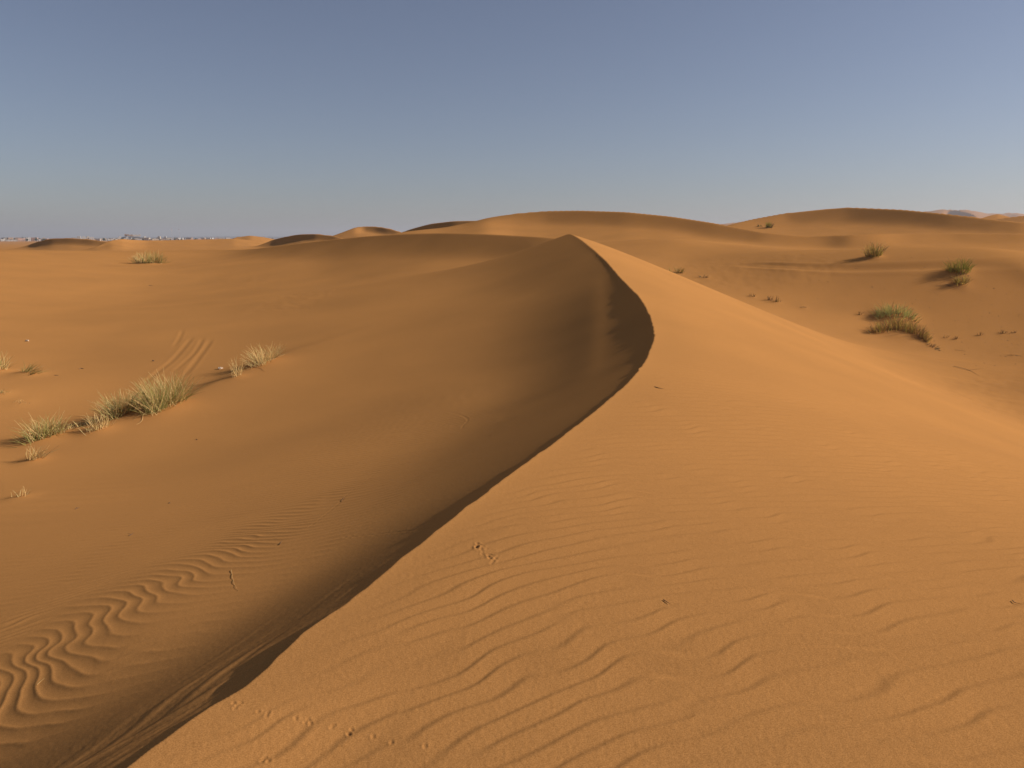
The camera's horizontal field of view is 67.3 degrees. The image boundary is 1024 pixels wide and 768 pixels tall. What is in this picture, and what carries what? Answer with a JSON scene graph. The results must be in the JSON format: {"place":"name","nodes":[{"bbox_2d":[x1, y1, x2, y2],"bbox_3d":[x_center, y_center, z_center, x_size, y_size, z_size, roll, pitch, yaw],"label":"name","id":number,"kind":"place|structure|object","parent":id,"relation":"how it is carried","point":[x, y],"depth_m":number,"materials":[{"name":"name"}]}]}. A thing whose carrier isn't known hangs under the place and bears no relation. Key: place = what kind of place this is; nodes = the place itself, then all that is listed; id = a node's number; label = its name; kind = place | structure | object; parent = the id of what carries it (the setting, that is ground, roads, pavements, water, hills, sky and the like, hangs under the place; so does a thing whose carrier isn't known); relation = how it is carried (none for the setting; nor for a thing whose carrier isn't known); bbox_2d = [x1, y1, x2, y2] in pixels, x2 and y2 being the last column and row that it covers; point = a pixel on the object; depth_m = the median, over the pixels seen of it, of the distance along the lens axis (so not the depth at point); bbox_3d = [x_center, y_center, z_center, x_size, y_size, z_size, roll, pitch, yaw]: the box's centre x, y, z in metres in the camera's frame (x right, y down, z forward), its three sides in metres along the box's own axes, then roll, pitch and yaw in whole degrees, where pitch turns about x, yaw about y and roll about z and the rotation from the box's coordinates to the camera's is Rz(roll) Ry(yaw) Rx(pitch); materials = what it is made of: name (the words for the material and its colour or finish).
{"place":"outdoors","nodes":[
{"label":"outdoors","id":0,"kind":"place"},
{"bbox_2d":[23,238,105,248],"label":"dune","id":1,"kind":"structure","parent":0,"point":[64,243],"depth_m":181.68,"materials":[{"name":"brown sand"}]},
{"bbox_2d":[0,236,282,238],"bbox_3d":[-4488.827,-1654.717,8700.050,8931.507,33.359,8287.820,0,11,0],"label":"hills","id":2,"kind":"structure","parent":0,"point":[230,237],"depth_m":8896.56,"materials":[{"name":"brown sand"}]},
{"bbox_2d":[93,239,264,248],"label":"dune","id":3,"kind":"structure","parent":0,"point":[187,243],"depth_m":168.75,"materials":[{"name":"brown sand"}]},
{"bbox_2d":[234,236,273,242],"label":"dune","id":4,"kind":"structure","parent":0,"point":[259,239],"depth_m":255.11,"materials":[{"name":"orange sand"}]},
{"bbox_2d":[254,234,342,246],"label":"dune","id":5,"kind":"structure","parent":0,"point":[297,239],"depth_m":152.81,"materials":[{"name":"brown sand"}]},
{"bbox_2d":[333,226,400,237],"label":"dune","id":6,"kind":"structure","parent":0,"point":[364,231],"depth_m":167.07,"materials":[{"name":"orange sand"}]},
{"bbox_2d":[243,233,555,275],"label":"dune","id":7,"kind":"structure","parent":0,"point":[386,255],"depth_m":41.33,"materials":[{"name":"brown sand"}]},
{"bbox_2d":[404,221,473,231],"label":"dune","id":8,"kind":"structure","parent":0,"point":[440,225],"depth_m":118.02,"materials":[{"name":"brown sand"}]},
{"bbox_2d":[0,234,1023,767],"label":"dune","id":9,"kind":"structure","parent":0,"point":[812,538],"depth_m":3.98,"materials":[{"name":"brown sand"}]},
{"bbox_2d":[0,239,1023,741],"bbox_3d":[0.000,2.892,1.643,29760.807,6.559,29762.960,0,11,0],"label":"sand ground","id":10,"kind":"structure","parent":0,"point":[352,389],"depth_m":16.57,"materials":[{"name":"brown sand"}]},
{"bbox_2d":[0,350,16,369],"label":"grass tussock","id":11,"kind":"object","parent":10,"relation":"on","point":[2,366],"depth_m":18.84,"materials":[{"name":"plant"}]},
{"bbox_2d":[11,487,29,496],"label":"grass tussock","id":12,"kind":"object","parent":10,"relation":"on","point":[27,493],"depth_m":10.88,"materials":[{"name":"plant"}]},
{"bbox_2d":[20,363,47,374],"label":"grass tussock","id":13,"kind":"object","parent":10,"relation":"on","point":[29,370],"depth_m":18.63,"materials":[{"name":"plant"}]},
{"bbox_2d":[25,445,57,460],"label":"grass tussock","id":14,"kind":"object","parent":10,"relation":"on","point":[35,455],"depth_m":13.01,"materials":[{"name":"plant"}]},
{"bbox_2d":[3,407,83,447],"bbox_3d":[-8.566,0.755,14.112,0.994,0.584,1.431,10,15,43],"label":"grass tussock","id":15,"kind":"object","parent":10,"relation":"on","point":[49,433],"depth_m":14.04,"materials":[{"name":"plant"}]},
{"bbox_2d":[60,421,87,431],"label":"grass tussock","id":16,"kind":"object","parent":10,"relation":"on","point":[80,423],"depth_m":15.02,"materials":[{"name":"plant"}]},
{"bbox_2d":[78,414,117,434],"bbox_3d":[-7.754,0.698,14.439,0.703,0.417,0.484,-5,12,-24],"label":"grass tussock","id":17,"kind":"object","parent":10,"relation":"on","point":[101,424],"depth_m":14.40,"materials":[{"name":"plant"}]},
{"bbox_2d":[82,388,140,421],"bbox_3d":[-7.910,0.384,15.383,1.118,0.676,1.607,0,11,0],"label":"grass tussock","id":18,"kind":"object","parent":10,"relation":"on","point":[120,410],"depth_m":15.26,"materials":[{"name":"plant"}]},
{"bbox_2d":[127,250,167,263],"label":"grass tussock","id":19,"kind":"object","parent":10,"relation":"on","point":[149,260],"depth_m":53.98,"materials":[{"name":"plant"}]},
{"bbox_2d":[118,367,206,423],"bbox_3d":[-7.045,0.143,15.556,1.861,0.938,1.570,-10,15,-42],"label":"grass tussock","id":20,"kind":"object","parent":10,"relation":"on","point":[153,404],"depth_m":15.37,"materials":[{"name":"plant"}]},
{"bbox_2d":[229,357,245,376],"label":"grass tussock","id":21,"kind":"object","parent":10,"relation":"on","point":[234,371],"depth_m":17.54,"materials":[{"name":"plant"}]},
{"bbox_2d":[221,343,289,376],"bbox_3d":[-6.053,-0.654,18.610,1.069,0.742,1.730,4,11,18],"label":"grass tussock","id":22,"kind":"object","parent":10,"relation":"on","point":[257,361],"depth_m":18.49,"materials":[{"name":"plant"}]},
{"bbox_2d":[668,267,683,273],"bbox_3d":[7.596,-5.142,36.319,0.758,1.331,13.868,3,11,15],"label":"grass tussock","id":23,"kind":"object","parent":10,"relation":"on","point":[681,271],"depth_m":42.43,"materials":[{"name":"plant"}]},
{"bbox_2d":[871,302,922,322],"bbox_3d":[17.725,-3.373,35.718,2.212,1.051,1.673,0,11,0],"label":"grass tussock","id":24,"kind":"object","parent":10,"relation":"on","point":[902,310],"depth_m":35.68,"materials":[{"name":"green plant"}]},
{"bbox_2d":[866,317,933,343],"bbox_3d":[17.233,-2.472,34.265,2.805,1.043,1.831,4,12,22],"label":"grass tussock","id":25,"kind":"object","parent":10,"relation":"on","point":[913,330],"depth_m":34.13,"materials":[{"name":"plant"}]},
{"bbox_2d":[940,257,975,274],"bbox_3d":[22.374,-5.942,38.464,1.754,0.986,1.346,0,11,0],"label":"grass tussock","id":26,"kind":"object","parent":10,"relation":"on","point":[963,266],"depth_m":38.44,"materials":[{"name":"green plant"}]},
{"bbox_2d":[951,273,971,285],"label":"grass tussock","id":27,"kind":"object","parent":10,"relation":"on","point":[957,280],"depth_m":37.75,"materials":[{"name":"green plant"}]},
{"bbox_2d":[0,0,1023,237],"label":"sky","id":28,"kind":"structure","parent":0,"point":[148,118],"materials":[{"name":"blue"}]},
{"bbox_2d":[392,211,1023,248],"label":"dune","id":29,"kind":"structure","parent":0,"point":[598,226],"depth_m":61.21,"materials":[{"name":"orange sand"}]},
{"bbox_2d":[720,209,977,225],"bbox_3d":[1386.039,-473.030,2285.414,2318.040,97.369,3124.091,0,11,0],"label":"dune","id":30,"kind":"structure","parent":0,"point":[957,212],"depth_m":2322.55,"materials":[{"name":"orange sand"}]},
{"bbox_2d":[727,207,1023,235],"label":"dune","id":31,"kind":"structure","parent":0,"point":[842,221],"depth_m":99.09,"materials":[{"name":"orange sand"}]},
{"bbox_2d":[863,241,887,257],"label":"grass tussock","id":32,"kind":"object","parent":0,"point":[870,254],"depth_m":41.09,"materials":[{"name":"green plant"}]},
{"bbox_2d":[817,275,1017,365],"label":"gravel","id":33,"kind":"structure","parent":0,"point":[955,320],"depth_m":36.43,"materials":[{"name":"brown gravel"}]},
{"bbox_2d":[970,214,1009,219],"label":"dune","id":34,"kind":"structure","parent":0,"point":[996,216],"depth_m":238.18,"materials":[{"name":"orange sand"}]},
{"bbox_2d":[961,210,1023,217],"bbox_3d":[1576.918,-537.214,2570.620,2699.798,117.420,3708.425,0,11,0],"label":"dune","id":35,"kind":"structure","parent":0,"point":[979,214],"depth_m":2845.87,"materials":[{"name":"beige sand"}]},
{"bbox_2d":[996,216,1023,222],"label":"dune","id":36,"kind":"structure","parent":0,"point":[1018,219],"depth_m":203.80,"materials":[{"name":"orange sand"}]}
]}

